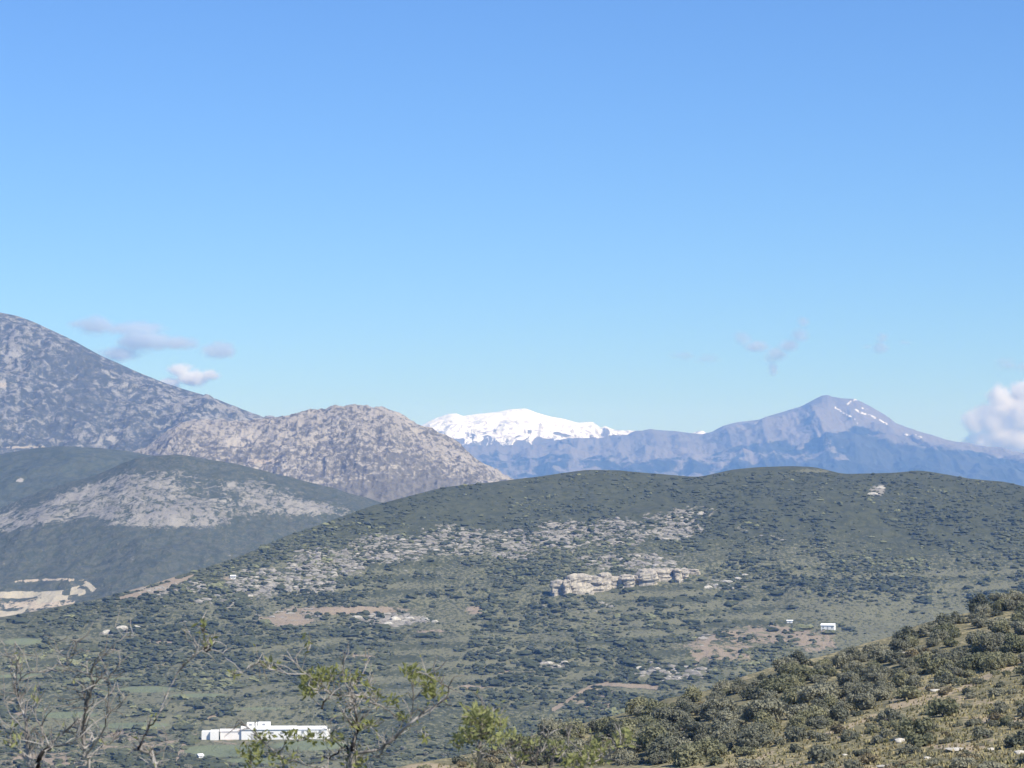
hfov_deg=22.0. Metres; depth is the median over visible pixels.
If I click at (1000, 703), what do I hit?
shrub
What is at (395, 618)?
rock ledge
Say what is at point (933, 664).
olive tree
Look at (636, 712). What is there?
olive tree
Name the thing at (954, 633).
olive tree
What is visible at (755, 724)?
olive tree
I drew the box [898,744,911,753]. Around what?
shrub
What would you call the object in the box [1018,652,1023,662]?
shrub
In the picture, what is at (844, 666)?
olive tree
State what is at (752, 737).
olive tree
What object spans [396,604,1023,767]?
hillside
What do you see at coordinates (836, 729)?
shrub
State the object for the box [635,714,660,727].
olive tree
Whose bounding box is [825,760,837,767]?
shrub
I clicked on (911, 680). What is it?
olive tree
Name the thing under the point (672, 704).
shrub
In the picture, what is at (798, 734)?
shrub
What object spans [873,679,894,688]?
olive tree
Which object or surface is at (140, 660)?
scrub
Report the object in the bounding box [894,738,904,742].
rock
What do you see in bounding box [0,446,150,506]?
wooded hill
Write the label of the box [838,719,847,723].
shrub
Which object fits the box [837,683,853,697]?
olive tree
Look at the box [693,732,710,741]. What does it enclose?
olive tree
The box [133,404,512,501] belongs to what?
grey hill
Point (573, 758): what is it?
shrubs
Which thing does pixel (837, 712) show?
shrub
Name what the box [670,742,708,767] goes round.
olive tree
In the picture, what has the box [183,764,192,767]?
tree
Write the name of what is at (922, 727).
shrub
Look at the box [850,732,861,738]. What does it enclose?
shrub
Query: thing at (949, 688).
shrub
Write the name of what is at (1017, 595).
olive tree
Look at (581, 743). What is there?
olive tree
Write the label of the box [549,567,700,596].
cliff
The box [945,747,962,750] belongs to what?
rock
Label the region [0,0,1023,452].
sky
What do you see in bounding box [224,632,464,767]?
almond tree
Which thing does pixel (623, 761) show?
olive tree
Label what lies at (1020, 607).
olive tree
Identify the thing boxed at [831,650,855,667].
olive tree
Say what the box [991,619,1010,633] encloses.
olive tree
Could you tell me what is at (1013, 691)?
shrub
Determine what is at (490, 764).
olive tree
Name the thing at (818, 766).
shrub
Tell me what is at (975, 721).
shrub
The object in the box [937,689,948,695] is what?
shrub
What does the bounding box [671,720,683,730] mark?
shrub
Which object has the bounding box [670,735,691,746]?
olive tree
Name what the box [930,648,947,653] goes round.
olive tree
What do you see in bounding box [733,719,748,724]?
olive tree
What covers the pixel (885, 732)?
shrub
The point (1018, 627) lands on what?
olive tree
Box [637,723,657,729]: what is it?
olive tree
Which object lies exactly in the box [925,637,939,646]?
olive tree
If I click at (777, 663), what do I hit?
olive tree
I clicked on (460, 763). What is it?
shrub
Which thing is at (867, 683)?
shrub
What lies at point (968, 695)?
shrub
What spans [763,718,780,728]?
olive tree
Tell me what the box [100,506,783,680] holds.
rubble
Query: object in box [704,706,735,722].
olive tree
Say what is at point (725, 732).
olive tree
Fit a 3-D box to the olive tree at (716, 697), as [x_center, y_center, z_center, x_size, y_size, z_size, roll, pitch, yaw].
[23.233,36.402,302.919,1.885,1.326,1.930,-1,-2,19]
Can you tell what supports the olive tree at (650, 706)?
on the hillside
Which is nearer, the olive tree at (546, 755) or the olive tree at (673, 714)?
the olive tree at (546, 755)
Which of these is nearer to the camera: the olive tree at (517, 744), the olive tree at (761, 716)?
the olive tree at (761, 716)
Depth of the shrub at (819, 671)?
312.64 m
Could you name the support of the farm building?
on the hill at (872, 622)
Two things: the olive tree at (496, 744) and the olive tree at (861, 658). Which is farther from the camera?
the olive tree at (861, 658)
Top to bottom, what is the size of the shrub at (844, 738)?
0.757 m
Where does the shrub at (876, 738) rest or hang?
on the hillside
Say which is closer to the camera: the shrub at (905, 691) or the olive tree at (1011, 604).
the shrub at (905, 691)
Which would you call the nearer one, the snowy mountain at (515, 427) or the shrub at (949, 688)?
the shrub at (949, 688)
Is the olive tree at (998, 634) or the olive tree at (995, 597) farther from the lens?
the olive tree at (995, 597)
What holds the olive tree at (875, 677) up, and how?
on the hillside
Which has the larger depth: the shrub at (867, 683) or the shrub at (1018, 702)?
the shrub at (867, 683)
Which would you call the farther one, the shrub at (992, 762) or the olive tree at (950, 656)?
the olive tree at (950, 656)
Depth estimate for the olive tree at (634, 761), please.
228.78 m
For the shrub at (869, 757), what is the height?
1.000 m
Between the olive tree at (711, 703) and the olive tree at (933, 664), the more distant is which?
the olive tree at (933, 664)
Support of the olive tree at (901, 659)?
on the hillside
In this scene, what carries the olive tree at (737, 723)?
on the hillside
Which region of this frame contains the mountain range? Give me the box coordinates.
[462,395,1023,485]
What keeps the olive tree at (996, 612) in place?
on the hillside
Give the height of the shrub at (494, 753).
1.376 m
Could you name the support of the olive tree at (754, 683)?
on the hillside
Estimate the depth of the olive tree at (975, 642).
309.27 m
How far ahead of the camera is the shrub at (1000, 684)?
251.88 m
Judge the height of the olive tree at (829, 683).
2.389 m
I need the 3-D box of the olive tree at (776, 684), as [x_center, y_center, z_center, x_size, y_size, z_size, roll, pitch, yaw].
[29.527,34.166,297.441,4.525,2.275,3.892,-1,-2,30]
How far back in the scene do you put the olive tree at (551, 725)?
283.45 m
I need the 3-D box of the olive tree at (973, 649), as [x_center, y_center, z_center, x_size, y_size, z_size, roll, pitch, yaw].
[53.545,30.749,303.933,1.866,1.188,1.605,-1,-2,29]
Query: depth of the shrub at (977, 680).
258.87 m
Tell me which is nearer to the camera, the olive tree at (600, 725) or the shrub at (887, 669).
the olive tree at (600, 725)
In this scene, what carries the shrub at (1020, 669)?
on the hillside
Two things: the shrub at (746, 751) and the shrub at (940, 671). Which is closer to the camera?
the shrub at (746, 751)
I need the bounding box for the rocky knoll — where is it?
[0,455,380,616]
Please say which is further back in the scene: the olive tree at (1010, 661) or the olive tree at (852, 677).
the olive tree at (852, 677)
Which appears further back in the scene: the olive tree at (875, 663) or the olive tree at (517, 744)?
the olive tree at (875, 663)
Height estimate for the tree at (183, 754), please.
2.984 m
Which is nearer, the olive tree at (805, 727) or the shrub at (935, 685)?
the olive tree at (805, 727)
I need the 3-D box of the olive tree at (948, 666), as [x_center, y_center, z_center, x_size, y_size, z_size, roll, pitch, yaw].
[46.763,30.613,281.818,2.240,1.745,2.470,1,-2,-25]
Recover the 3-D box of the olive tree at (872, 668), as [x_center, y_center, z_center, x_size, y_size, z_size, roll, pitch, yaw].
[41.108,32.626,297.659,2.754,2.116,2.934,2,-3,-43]
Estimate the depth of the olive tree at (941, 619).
342.87 m
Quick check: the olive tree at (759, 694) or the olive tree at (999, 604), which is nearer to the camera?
the olive tree at (759, 694)
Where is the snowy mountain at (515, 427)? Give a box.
[421,409,705,446]
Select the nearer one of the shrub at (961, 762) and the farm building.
the shrub at (961, 762)
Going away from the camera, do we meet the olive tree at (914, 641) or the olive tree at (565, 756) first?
the olive tree at (565, 756)
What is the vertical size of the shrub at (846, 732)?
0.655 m
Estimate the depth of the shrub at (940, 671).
278.39 m
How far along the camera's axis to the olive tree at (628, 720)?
284.39 m
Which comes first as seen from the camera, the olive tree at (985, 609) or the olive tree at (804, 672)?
the olive tree at (804, 672)
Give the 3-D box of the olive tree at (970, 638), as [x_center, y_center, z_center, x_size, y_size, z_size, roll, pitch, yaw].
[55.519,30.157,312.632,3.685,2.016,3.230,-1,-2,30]
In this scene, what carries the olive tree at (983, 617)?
on the hillside
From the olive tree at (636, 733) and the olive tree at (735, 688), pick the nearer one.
the olive tree at (636, 733)
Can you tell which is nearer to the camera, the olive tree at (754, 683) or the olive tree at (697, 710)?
the olive tree at (697, 710)
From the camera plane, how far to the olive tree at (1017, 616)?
331.11 m
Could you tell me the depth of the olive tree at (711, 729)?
239.31 m
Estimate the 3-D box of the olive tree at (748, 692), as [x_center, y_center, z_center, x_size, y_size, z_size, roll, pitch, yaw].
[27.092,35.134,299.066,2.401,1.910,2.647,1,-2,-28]
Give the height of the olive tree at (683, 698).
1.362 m
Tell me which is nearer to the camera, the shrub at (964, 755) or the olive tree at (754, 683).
the shrub at (964, 755)
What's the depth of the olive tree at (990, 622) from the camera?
324.39 m
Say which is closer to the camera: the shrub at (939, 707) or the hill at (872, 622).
the shrub at (939, 707)
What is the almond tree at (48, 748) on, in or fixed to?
on the hillside
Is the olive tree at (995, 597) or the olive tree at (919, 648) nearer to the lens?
the olive tree at (919, 648)
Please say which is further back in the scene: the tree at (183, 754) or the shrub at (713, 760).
the tree at (183, 754)
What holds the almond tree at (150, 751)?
on the hillside
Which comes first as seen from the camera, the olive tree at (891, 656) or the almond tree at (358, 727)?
the almond tree at (358, 727)
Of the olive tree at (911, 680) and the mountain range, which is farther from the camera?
the mountain range
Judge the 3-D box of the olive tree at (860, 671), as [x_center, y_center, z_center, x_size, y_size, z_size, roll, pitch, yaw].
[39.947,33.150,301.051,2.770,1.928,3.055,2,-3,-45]
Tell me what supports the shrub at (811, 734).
on the hillside
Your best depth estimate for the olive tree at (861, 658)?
324.31 m
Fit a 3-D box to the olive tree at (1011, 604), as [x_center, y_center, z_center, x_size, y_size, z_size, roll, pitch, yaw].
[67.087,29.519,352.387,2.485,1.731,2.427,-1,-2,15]
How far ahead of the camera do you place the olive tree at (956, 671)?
279.67 m
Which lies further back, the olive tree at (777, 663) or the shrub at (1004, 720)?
the olive tree at (777, 663)
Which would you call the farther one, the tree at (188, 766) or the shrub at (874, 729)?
the tree at (188, 766)
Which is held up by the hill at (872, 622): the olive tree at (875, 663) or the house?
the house
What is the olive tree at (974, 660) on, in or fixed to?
on the hillside
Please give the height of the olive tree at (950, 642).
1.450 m
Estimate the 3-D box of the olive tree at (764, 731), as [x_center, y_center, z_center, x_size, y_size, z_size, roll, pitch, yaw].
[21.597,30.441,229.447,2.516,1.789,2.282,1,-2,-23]
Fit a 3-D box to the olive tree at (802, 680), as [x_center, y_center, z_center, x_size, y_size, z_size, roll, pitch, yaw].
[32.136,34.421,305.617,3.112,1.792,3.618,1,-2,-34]
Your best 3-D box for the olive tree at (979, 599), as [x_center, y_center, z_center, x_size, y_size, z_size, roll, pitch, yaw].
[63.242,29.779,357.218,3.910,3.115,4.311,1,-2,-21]
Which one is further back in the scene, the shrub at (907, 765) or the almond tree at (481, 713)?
the shrub at (907, 765)
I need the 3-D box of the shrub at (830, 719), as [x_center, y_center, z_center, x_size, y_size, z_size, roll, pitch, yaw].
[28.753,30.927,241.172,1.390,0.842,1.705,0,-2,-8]
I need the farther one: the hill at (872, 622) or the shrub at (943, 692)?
the hill at (872, 622)
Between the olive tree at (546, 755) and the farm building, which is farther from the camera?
the farm building
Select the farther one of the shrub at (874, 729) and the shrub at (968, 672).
the shrub at (968, 672)
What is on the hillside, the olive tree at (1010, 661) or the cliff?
the olive tree at (1010, 661)
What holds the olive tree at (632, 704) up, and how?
on the hillside
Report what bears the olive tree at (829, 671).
on the hillside
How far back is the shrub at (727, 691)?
312.01 m
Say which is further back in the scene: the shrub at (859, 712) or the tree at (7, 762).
the tree at (7, 762)
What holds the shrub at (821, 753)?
on the hillside
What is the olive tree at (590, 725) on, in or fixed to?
on the hillside
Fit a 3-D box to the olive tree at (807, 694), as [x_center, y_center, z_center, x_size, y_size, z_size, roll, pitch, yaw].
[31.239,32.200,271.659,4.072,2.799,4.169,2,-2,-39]
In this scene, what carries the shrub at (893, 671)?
on the hillside
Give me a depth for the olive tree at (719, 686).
313.74 m
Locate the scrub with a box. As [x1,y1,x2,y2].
[0,470,1023,767]
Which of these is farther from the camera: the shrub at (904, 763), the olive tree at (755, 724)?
the olive tree at (755, 724)
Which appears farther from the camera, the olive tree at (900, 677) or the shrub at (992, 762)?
the olive tree at (900, 677)
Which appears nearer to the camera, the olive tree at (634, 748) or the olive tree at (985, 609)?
the olive tree at (634, 748)
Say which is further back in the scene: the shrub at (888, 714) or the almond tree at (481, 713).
the shrub at (888, 714)
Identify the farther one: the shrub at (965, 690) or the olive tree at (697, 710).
the olive tree at (697, 710)
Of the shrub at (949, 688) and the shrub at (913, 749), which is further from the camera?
the shrub at (949, 688)
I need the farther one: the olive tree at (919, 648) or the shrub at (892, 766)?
the olive tree at (919, 648)
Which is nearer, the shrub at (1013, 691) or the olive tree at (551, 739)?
the shrub at (1013, 691)
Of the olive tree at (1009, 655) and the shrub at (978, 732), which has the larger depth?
the olive tree at (1009, 655)
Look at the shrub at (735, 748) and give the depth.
222.85 m
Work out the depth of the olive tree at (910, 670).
294.01 m
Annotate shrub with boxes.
[419,764,431,767]
[451,756,471,763]
[456,760,466,766]
[483,756,499,764]
[487,749,504,757]
[600,741,612,747]
[615,750,637,760]
[661,702,674,706]
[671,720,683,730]
[681,719,693,731]
[707,755,724,764]
[709,690,727,697]
[721,688,730,694]
[732,746,741,751]
[735,758,764,767]
[736,746,756,755]
[747,764,766,767]
[766,673,778,678]
[773,736,787,745]
[784,726,808,741]
[788,743,802,752]
[807,730,818,738]
[807,744,835,763]
[809,667,824,675]
[813,664,822,669]
[813,764,828,767]
[815,732,830,741]
[822,663,832,669]
[824,717,833,724]
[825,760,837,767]
[827,705,850,720]
[828,724,844,733]
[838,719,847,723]
[839,734,851,741]
[841,729,857,735]
[842,758,861,767]
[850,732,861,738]
[852,710,863,715]
[852,748,870,755]
[857,752,880,764]
[865,681,874,687]
[865,725,879,732]
[871,735,882,743]
[875,707,905,721]
[878,720,892,727]
[879,728,893,737]
[881,666,890,673]
[884,763,900,767]
[890,668,899,674]
[891,720,902,730]
[892,684,921,699]
[897,716,934,737]
[897,763,917,767]
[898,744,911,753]
[898,760,913,765]
[905,649,918,657]
[905,732,936,746]
[909,746,921,753]
[913,674,923,679]
[916,668,927,674]
[923,696,959,716]
[925,682,940,688]
[926,760,939,765]
[934,668,955,679]
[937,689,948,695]
[938,737,952,743]
[945,686,952,691]
[949,757,977,767]
[952,722,962,726]
[954,677,971,685]
[957,752,978,759]
[961,703,972,707]
[962,669,975,676]
[962,687,973,693]
[964,718,982,725]
[965,692,977,698]
[971,677,984,684]
[972,726,993,738]
[979,762,1009,767]
[983,760,996,764]
[986,711,1003,721]
[987,687,1005,696]
[987,720,998,726]
[990,670,1001,675]
[993,700,1008,707]
[993,706,1006,713]
[994,681,1004,687]
[999,715,1013,725]
[1002,670,1010,675]
[1003,729,1023,747]
[1005,688,1017,693]
[1007,720,1023,728]
[1012,663,1023,673]
[1015,699,1023,704]
[1017,702,1023,713]
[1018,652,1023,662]
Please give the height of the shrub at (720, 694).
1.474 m
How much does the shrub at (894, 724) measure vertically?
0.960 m
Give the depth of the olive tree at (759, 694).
285.94 m
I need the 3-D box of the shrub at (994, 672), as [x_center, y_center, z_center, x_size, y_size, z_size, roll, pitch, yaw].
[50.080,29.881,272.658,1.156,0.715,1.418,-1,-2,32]
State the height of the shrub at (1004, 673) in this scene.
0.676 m
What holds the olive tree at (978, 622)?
on the hillside
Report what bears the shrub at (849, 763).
on the hillside
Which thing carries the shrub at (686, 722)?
on the hillside
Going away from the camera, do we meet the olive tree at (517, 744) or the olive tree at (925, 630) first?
the olive tree at (517, 744)
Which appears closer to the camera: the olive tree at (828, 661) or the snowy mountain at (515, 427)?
the olive tree at (828, 661)
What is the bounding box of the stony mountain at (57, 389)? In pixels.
[0,313,273,453]
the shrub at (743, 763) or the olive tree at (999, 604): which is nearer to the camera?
the shrub at (743, 763)
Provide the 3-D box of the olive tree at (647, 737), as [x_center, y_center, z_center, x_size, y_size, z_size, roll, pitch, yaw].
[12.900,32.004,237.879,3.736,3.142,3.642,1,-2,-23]
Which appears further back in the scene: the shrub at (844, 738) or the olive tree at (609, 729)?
the olive tree at (609, 729)
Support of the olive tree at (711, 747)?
on the hillside
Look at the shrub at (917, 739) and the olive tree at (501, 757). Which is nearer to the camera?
the shrub at (917, 739)
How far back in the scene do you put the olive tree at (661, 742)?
226.87 m
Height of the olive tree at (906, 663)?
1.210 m
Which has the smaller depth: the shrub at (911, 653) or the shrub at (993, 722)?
the shrub at (993, 722)
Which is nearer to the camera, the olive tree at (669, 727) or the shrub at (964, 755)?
the shrub at (964, 755)
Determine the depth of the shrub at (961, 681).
260.89 m
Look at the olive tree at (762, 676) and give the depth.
318.08 m
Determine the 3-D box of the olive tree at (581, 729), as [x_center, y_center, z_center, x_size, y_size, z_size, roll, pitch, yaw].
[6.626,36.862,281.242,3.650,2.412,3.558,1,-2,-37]
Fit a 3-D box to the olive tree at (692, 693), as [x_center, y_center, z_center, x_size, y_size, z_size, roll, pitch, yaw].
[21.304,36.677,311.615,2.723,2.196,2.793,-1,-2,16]
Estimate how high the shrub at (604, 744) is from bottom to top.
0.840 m
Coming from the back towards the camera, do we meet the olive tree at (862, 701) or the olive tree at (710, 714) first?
the olive tree at (710, 714)
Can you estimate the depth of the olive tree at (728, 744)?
226.50 m
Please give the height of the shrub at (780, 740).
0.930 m
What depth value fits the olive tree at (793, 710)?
253.65 m
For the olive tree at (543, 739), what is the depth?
268.12 m
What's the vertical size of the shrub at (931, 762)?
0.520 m
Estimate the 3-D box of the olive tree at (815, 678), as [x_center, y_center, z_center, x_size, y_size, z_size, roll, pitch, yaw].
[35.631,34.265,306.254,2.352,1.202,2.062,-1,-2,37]
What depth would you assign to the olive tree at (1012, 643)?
293.52 m
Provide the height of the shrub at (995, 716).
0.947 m
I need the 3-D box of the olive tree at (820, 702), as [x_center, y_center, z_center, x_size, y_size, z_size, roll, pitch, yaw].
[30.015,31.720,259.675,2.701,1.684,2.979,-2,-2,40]
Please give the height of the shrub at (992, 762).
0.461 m
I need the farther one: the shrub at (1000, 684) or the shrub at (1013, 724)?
the shrub at (1000, 684)
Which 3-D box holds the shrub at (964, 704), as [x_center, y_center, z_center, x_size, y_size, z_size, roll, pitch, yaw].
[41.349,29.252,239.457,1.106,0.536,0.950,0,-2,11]
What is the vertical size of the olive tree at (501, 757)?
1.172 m
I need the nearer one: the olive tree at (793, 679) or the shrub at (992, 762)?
the shrub at (992, 762)
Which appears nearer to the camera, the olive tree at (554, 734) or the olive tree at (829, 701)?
the olive tree at (829, 701)
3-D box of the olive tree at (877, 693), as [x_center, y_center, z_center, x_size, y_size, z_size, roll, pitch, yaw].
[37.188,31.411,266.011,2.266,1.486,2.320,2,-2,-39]
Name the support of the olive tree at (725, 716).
on the hillside
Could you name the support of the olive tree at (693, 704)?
on the hillside
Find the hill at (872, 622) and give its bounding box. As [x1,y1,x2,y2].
[0,466,1023,767]
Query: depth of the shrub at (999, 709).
221.83 m
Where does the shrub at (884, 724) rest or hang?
on the hillside
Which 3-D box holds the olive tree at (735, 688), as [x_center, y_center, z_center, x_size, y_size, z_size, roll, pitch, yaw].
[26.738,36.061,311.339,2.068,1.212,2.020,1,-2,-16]
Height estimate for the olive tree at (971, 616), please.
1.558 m
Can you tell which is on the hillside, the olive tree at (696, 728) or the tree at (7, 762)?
the olive tree at (696, 728)
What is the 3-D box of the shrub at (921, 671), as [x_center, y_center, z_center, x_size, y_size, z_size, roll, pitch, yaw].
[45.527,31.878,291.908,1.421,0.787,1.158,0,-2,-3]
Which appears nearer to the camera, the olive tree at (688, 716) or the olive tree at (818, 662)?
the olive tree at (688, 716)
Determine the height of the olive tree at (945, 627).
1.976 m
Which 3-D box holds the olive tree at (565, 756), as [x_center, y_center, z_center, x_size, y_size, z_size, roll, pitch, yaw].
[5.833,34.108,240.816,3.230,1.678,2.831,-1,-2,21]
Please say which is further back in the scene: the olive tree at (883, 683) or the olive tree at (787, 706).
the olive tree at (883, 683)
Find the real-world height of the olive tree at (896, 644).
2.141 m
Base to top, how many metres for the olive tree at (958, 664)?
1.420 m
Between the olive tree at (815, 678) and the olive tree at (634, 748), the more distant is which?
the olive tree at (815, 678)
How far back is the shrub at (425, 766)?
244.65 m
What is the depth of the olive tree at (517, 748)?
261.17 m
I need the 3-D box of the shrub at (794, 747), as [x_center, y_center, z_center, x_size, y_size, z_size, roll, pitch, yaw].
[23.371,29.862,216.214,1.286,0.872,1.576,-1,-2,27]
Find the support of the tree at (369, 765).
on the hill at (872, 622)
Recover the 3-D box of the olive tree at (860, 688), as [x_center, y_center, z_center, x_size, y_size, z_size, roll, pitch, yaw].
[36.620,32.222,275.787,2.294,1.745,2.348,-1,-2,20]
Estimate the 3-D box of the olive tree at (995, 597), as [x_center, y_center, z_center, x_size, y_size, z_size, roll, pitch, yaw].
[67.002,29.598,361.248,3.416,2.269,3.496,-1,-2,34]
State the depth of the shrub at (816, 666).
317.51 m
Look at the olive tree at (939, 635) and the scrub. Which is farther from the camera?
the scrub
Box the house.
[821,623,835,629]
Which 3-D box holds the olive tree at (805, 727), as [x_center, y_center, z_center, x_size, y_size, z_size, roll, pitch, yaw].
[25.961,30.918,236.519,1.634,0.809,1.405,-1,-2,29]
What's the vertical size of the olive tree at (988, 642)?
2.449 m
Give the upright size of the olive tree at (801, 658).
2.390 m
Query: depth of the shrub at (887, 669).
301.53 m
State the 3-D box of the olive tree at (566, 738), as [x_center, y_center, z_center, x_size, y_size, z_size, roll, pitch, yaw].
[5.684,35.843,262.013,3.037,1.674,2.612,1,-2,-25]
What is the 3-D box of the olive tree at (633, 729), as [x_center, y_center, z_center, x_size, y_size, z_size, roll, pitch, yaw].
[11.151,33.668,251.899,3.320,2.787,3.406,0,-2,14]
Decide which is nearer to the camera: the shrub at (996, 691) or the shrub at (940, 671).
the shrub at (996, 691)
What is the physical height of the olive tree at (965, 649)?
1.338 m
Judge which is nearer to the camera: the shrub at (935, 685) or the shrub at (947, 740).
the shrub at (947, 740)
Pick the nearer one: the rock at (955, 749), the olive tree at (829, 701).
the rock at (955, 749)
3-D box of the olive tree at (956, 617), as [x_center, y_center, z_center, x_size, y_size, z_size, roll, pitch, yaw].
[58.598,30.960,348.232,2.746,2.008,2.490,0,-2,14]
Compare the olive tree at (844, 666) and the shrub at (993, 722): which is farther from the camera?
the olive tree at (844, 666)
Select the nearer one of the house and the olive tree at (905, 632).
the olive tree at (905, 632)
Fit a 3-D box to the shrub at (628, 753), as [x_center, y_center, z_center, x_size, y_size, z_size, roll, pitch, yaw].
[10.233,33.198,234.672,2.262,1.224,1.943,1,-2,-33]
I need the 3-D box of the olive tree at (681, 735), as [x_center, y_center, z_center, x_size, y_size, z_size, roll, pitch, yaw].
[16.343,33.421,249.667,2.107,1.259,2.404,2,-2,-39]
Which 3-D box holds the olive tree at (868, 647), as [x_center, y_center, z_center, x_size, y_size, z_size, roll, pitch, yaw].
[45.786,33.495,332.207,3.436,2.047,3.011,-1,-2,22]
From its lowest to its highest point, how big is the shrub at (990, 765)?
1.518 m
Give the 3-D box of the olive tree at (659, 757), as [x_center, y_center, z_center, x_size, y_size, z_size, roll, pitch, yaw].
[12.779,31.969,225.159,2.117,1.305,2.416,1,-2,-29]
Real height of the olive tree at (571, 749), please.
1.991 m
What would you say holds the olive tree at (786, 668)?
on the hillside
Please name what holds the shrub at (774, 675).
on the hillside
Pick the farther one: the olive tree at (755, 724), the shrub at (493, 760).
the shrub at (493, 760)
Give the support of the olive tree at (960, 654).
on the hillside
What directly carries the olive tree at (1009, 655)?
on the hillside
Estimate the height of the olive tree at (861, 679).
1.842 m
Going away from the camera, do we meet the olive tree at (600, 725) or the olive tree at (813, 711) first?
the olive tree at (813, 711)
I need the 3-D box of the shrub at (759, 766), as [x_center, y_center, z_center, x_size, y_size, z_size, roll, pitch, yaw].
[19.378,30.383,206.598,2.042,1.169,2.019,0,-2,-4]
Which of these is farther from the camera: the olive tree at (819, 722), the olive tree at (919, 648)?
the olive tree at (919, 648)
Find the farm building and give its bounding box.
[202,722,329,739]
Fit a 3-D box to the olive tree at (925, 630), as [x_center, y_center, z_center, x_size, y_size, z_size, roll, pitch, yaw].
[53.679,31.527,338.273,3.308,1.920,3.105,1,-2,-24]
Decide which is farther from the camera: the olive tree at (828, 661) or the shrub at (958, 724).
the olive tree at (828, 661)
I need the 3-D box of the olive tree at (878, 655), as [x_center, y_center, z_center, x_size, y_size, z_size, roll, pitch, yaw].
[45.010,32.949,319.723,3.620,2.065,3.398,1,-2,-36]
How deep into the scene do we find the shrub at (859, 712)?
249.56 m
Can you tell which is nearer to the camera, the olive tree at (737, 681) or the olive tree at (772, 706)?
the olive tree at (772, 706)
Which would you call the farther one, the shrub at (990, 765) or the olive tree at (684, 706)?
the olive tree at (684, 706)
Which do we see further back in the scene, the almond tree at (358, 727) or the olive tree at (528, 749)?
the olive tree at (528, 749)
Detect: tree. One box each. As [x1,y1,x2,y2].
[0,611,134,767]
[2,760,11,764]
[126,610,231,767]
[179,752,186,756]
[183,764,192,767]
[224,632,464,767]
[364,762,373,767]
[448,689,508,767]
[480,761,495,767]
[483,738,512,757]
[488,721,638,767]
[495,753,511,762]
[505,734,528,749]
[511,745,524,758]
[519,739,538,762]
[526,735,548,743]
[528,741,558,765]
[536,717,564,736]
[544,737,564,751]
[545,731,564,739]
[554,743,581,761]
[557,718,586,737]
[559,736,577,743]
[559,748,589,763]
[560,738,595,753]
[584,719,595,731]
[589,721,621,743]
[593,716,618,732]
[604,745,626,760]
[612,722,639,746]
[615,717,638,726]
[615,757,631,765]
[624,696,647,714]
[624,757,650,765]
[625,741,644,752]
[632,705,642,716]
[633,721,668,754]
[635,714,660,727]
[635,729,641,737]
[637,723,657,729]
[639,698,666,716]
[644,733,675,760]
[647,751,672,764]
[650,706,690,724]
[655,719,676,735]
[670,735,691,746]
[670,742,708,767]
[673,730,693,740]
[675,696,690,704]
[675,700,694,714]
[678,714,695,721]
[681,685,702,701]
[686,721,715,736]
[687,702,700,712]
[688,737,728,757]
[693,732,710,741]
[694,706,701,714]
[699,697,736,717]
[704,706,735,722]
[705,695,720,699]
[706,719,738,735]
[706,726,736,742]
[710,678,734,691]
[715,710,741,722]
[719,738,734,749]
[723,719,743,729]
[730,677,746,685]
[730,685,745,693]
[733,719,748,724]
[733,726,774,748]
[737,721,766,732]
[738,685,756,699]
[740,697,787,721]
[747,679,761,690]
[752,688,779,699]
[754,677,794,693]
[754,710,774,723]
[754,723,773,738]
[755,672,767,680]
[760,693,776,699]
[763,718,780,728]
[771,655,798,673]
[777,662,800,673]
[779,687,809,704]
[780,673,805,684]
[782,700,792,713]
[784,675,802,686]
[784,702,809,719]
[787,714,805,728]
[788,650,810,665]
[790,664,814,680]
[794,724,810,730]
[796,684,837,705]
[797,705,829,718]
[804,715,830,729]
[806,697,829,708]
[809,673,827,682]
[812,660,828,667]
[812,681,839,697]
[819,658,833,665]
[823,667,837,675]
[823,693,838,708]
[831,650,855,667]
[836,672,858,684]
[836,698,855,710]
[837,671,863,685]
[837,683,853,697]
[841,664,849,669]
[842,645,866,660]
[845,692,876,709]
[848,661,865,671]
[850,666,870,680]
[852,683,872,694]
[857,654,870,661]
[862,642,886,652]
[864,660,882,669]
[864,663,888,679]
[865,672,887,682]
[867,647,892,661]
[868,687,890,700]
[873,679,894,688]
[875,685,893,691]
[884,649,904,663]
[889,637,911,651]
[890,670,908,685]
[892,626,922,639]
[897,657,913,663]
[899,659,914,667]
[903,665,917,674]
[904,675,923,686]
[905,636,919,646]
[913,645,923,652]
[914,651,932,667]
[919,622,937,635]
[923,612,955,626]
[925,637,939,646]
[926,629,949,641]
[926,657,954,672]
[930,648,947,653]
[931,651,958,662]
[932,623,959,632]
[935,671,955,684]
[936,662,953,671]
[941,637,958,646]
[947,611,964,624]
[947,629,961,637]
[949,648,968,660]
[951,666,964,676]
[953,660,971,669]
[959,646,967,652]
[961,651,986,669]
[965,611,980,621]
[965,630,992,644]
[967,592,992,613]
[968,646,982,653]
[970,618,987,627]
[971,615,989,625]
[971,632,984,646]
[974,603,992,616]
[978,633,1003,651]
[982,652,1006,670]
[984,616,1011,629]
[987,592,1012,603]
[990,609,1003,615]
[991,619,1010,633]
[992,599,1007,611]
[992,632,1008,640]
[999,632,1023,653]
[1001,652,1019,662]
[1002,657,1016,666]
[1004,599,1019,609]
[1006,589,1023,601]
[1009,620,1023,633]
[1010,611,1023,624]
[1014,601,1023,613]
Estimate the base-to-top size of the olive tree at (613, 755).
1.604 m

